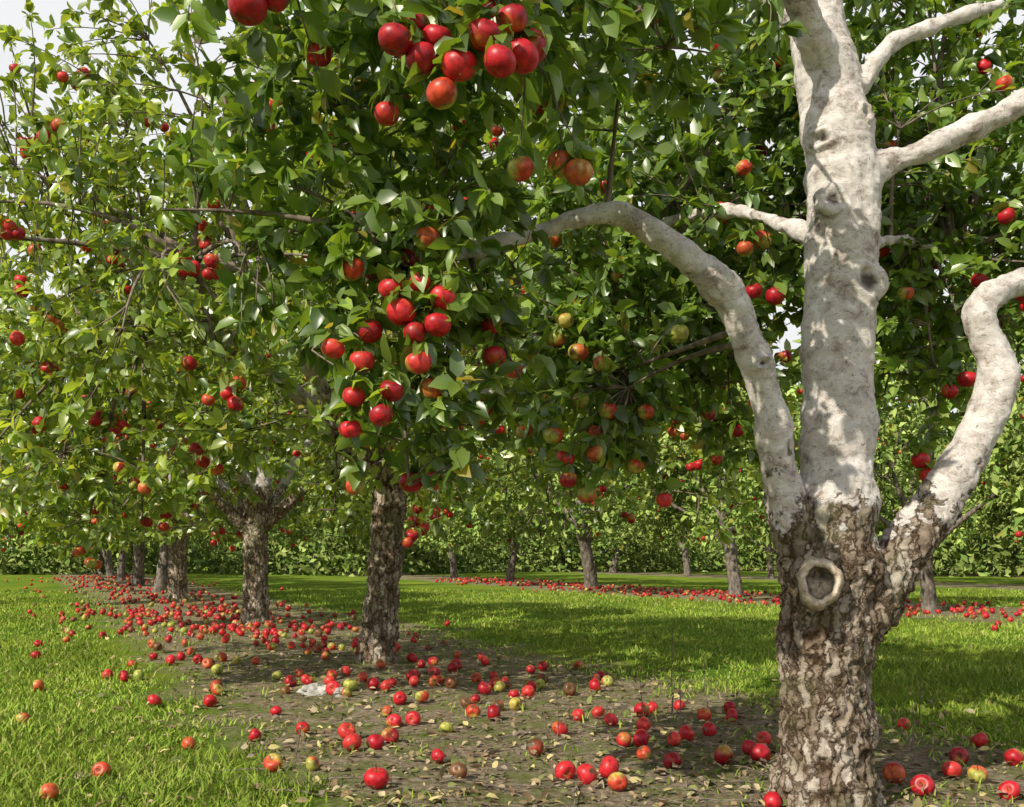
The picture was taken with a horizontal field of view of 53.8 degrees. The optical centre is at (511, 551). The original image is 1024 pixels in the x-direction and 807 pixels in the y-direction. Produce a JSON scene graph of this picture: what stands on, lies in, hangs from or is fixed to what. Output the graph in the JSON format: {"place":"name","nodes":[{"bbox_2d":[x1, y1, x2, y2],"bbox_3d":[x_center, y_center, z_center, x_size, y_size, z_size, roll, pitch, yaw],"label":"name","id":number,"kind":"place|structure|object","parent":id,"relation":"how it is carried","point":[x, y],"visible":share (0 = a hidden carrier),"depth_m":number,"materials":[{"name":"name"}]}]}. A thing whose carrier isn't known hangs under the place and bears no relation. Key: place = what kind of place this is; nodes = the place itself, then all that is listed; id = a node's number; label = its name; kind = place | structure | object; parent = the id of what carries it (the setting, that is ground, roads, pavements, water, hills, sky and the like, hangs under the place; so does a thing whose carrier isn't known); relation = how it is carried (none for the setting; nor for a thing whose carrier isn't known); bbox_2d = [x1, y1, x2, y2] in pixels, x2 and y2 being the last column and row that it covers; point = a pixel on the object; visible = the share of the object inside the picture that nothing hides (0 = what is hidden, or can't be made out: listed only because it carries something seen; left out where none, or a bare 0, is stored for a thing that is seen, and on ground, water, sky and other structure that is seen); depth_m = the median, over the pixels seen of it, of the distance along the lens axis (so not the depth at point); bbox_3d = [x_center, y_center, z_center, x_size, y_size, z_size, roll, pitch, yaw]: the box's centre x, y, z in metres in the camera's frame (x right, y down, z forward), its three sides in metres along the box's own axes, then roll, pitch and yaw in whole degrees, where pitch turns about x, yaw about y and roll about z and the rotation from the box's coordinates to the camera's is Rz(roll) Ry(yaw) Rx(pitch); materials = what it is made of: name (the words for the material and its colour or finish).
{"place":"outdoors","nodes":[
{"label":"outdoors","id":0,"kind":"place"},
{"bbox_2d":[0,553,1023,806],"bbox_3d":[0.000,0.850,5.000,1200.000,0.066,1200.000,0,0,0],"label":"ground","id":1,"kind":"structure","parent":0,"point":[696,579],"depth_m":6.13,"materials":[{"name":"brown soil"}]},
{"bbox_2d":[13,529,159,573],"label":"apple tree","id":2,"kind":"object","parent":1,"relation":"on","point":[97,571],"visible":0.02,"depth_m":37.86,"materials":[{"name":"green plant"}]},
{"bbox_2d":[0,466,201,576],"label":"apple tree","id":3,"kind":"object","parent":1,"relation":"on","point":[109,567],"visible":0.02,"depth_m":33.50,"materials":[{"name":"green plant"}]},
{"bbox_2d":[27,481,210,580],"bbox_3d":[-11.454,-1.399,29.340,5.396,4.872,6.414,0,0,-11],"label":"apple tree","id":4,"kind":"object","parent":1,"relation":"on","point":[121,569],"visible":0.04,"depth_m":29.27,"materials":[{"name":"green plant"}]},
{"bbox_2d":[14,466,268,585],"bbox_3d":[-9.249,-1.368,25.349,6.434,4.814,5.786,0,0,9],"label":"apple tree","id":5,"kind":"object","parent":1,"relation":"on","point":[138,575],"visible":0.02,"depth_m":24.88,"materials":[{"name":"green plant"}]},
{"bbox_2d":[1,412,306,591],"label":"apple tree","id":6,"kind":"object","parent":1,"relation":"on","point":[161,581],"visible":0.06,"depth_m":21.22,"materials":[{"name":"green plant"}]},
{"bbox_2d":[0,378,328,601],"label":"apple tree","id":7,"kind":"object","parent":1,"relation":"on","point":[177,573],"visible":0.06,"depth_m":16.77,"materials":[{"name":"green plant"}]},
{"bbox_2d":[10,280,504,624],"bbox_3d":[-3.222,-1.096,12.444,5.344,4.271,5.455,0,0,-23],"label":"apple tree","id":8,"kind":"object","parent":1,"relation":"on","point":[256,510],"visible":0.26,"depth_m":11.92,"materials":[{"name":"green plant"}]},
{"bbox_2d":[297,683,326,695],"bbox_3d":[-1.168,0.846,6.092,0.258,0.106,0.175,0,0,0],"label":"stone","id":9,"kind":"object","parent":1,"relation":"on","point":[311,689],"visible":0.59,"depth_m":6.05,"materials":[{"name":"grey stone"}]},
{"bbox_2d":[333,687,343,696],"bbox_3d":[-1.013,0.845,5.998,0.104,0.075,0.124,0,0,0],"label":"stone","id":10,"kind":"object","parent":1,"relation":"on","point":[337,692],"visible":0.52,"depth_m":5.95,"materials":[{"name":"grey stone"}]},
{"bbox_2d":[287,465,410,572],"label":"apple tree","id":11,"kind":"object","parent":1,"relation":"on","point":[366,548],"depth_m":38.88,"materials":[{"name":"green plant"}]},
{"bbox_2d":[304,465,478,574],"bbox_3d":[-4.376,-1.553,36.186,6.267,5.215,6.969,0,0,-17],"label":"apple tree","id":12,"kind":"object","parent":1,"relation":"on","point":[403,548],"visible":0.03,"depth_m":35.23,"materials":[{"name":"green plant"}]},
{"bbox_2d":[0,0,799,664],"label":"apple tree","id":13,"kind":"object","parent":1,"relation":"on","point":[108,326],"visible":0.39,"depth_m":5.69,"materials":[{"name":"green plant"}]},
{"bbox_2d":[366,474,531,577],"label":"apple tree","id":14,"kind":"object","parent":1,"relation":"on","point":[452,561],"visible":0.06,"depth_m":30.37,"materials":[{"name":"green plant"}]},
{"bbox_2d":[0,574,1023,806],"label":"fallen apples","id":15,"kind":"object","parent":1,"relation":"on","point":[376,777],"visible":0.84,"depth_m":6.09,"materials":[{"name":"red food"}]},
{"bbox_2d":[0,488,1023,577],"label":"distant undergrowth","id":16,"kind":"object","parent":1,"relation":"on","point":[974,558],"visible":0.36,"depth_m":38.35,"materials":[{"name":"green plant"}]},
{"bbox_2d":[0,226,1023,566],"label":"distant trees","id":17,"kind":"object","parent":1,"relation":"on","point":[1014,320],"visible":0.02,"depth_m":60.74,"materials":[{"name":"green plant"}]},
{"bbox_2d":[425,422,610,582],"bbox_3d":[-0.099,-1.343,27.263,5.262,4.750,6.254,0,0,-21],"label":"apple tree","id":18,"kind":"object","parent":1,"relation":"on","point":[513,542],"visible":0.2,"depth_m":26.16,"materials":[{"name":"green plant"}]},
{"bbox_2d":[38,602,1023,806],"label":"fallen leaves","id":19,"kind":"object","parent":1,"relation":"on","point":[552,764],"depth_m":4.40,"materials":[{"name":"plant"}]},
{"bbox_2d":[525,528,603,569],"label":"apple tree","id":20,"kind":"object","parent":1,"relation":"on","point":[601,548],"visible":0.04,"depth_m":42.95,"materials":[{"name":"green plant"}]},
{"bbox_2d":[140,0,1023,806],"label":"apple tree","id":21,"kind":"object","parent":1,"relation":"on","point":[844,242],"visible":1,"depth_m":3.29,"materials":[{"name":"green plant"}]},
{"bbox_2d":[455,407,718,588],"bbox_3d":[2.081,-1.527,23.111,6.201,5.160,6.896,0,0,-20],"label":"apple tree","id":22,"kind":"object","parent":1,"relation":"on","point":[589,569],"visible":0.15,"depth_m":22.61,"materials":[{"name":"green plant"}]},
{"bbox_2d":[295,619,923,755],"bbox_3d":[0.611,0.606,4.804,3.028,0.538,1.223,0,0,0],"label":"dry weed","id":23,"kind":"object","parent":1,"relation":"on","point":[672,713],"visible":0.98,"depth_m":4.96,"materials":[{"name":"brown plant"}]},
{"bbox_2d":[545,478,675,572],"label":"apple tree","id":24,"kind":"object","parent":1,"relation":"on","point":[613,563],"visible":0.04,"depth_m":40.39,"materials":[{"name":"green plant"}]},
{"bbox_2d":[605,462,758,574],"bbox_3d":[6.116,-1.246,36.049,5.316,4.532,5.430,0,0,45],"label":"apple tree","id":25,"kind":"object","parent":1,"relation":"on","point":[686,562],"visible":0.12,"depth_m":36.21,"materials":[{"name":"green plant"}]},
{"bbox_2d":[566,375,879,597],"bbox_3d":[4.020,-1.369,18.901,5.628,4.799,5.749,0,0,43],"label":"apple tree","id":26,"kind":"object","parent":1,"relation":"on","point":[715,515],"visible":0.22,"depth_m":18.97,"materials":[{"name":"green plant"}]},
{"bbox_2d":[684,468,774,578],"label":"apple tree","id":27,"kind":"object","parent":1,"relation":"on","point":[770,567],"visible":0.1,"depth_m":31.94,"materials":[{"name":"green plant"}]},
{"bbox_2d":[721,324,1023,612],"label":"apple tree","id":28,"kind":"object","parent":1,"relation":"on","point":[886,454],"visible":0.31,"depth_m":14.64,"materials":[{"name":"green plant"}]},
{"bbox_2d":[877,483,908,540],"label":"apple tree","id":29,"kind":"object","parent":1,"relation":"on","point":[886,508],"visible":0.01,"depth_m":39.63,"materials":[{"name":"green plant"}]},
{"bbox_2d":[876,410,1023,548],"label":"apple tree","id":30,"kind":"object","parent":1,"relation":"on","point":[940,448],"visible":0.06,"depth_m":25.41,"materials":[{"name":"green plant"}]},
{"bbox_2d":[901,480,1023,570],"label":"apple tree","id":31,"kind":"object","parent":1,"relation":"on","point":[976,542],"visible":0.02,"depth_m":34.13,"materials":[{"name":"green plant"}]},
{"bbox_2d":[934,414,1023,547],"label":"apple tree","id":32,"kind":"object","parent":1,"relation":"on","point":[989,517],"visible":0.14,"depth_m":23.14,"materials":[{"name":"green plant"}]},
{"bbox_2d":[981,335,1023,540],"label":"apple tree","id":33,"kind":"object","parent":1,"relation":"on","point":[1017,445],"visible":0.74,"depth_m":11.09,"materials":[{"name":"green plant"}]},
{"bbox_2d":[0,586,1023,806],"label":"grass","id":34,"kind":"structure","parent":0,"point":[73,800],"depth_m":6.52,"materials":[{"name":"green plant"}]},
{"bbox_2d":[0,0,1023,552],"label":"sky","id":35,"kind":"structure","parent":0,"point":[11,13],"materials":[{"name":"white"}]}
]}

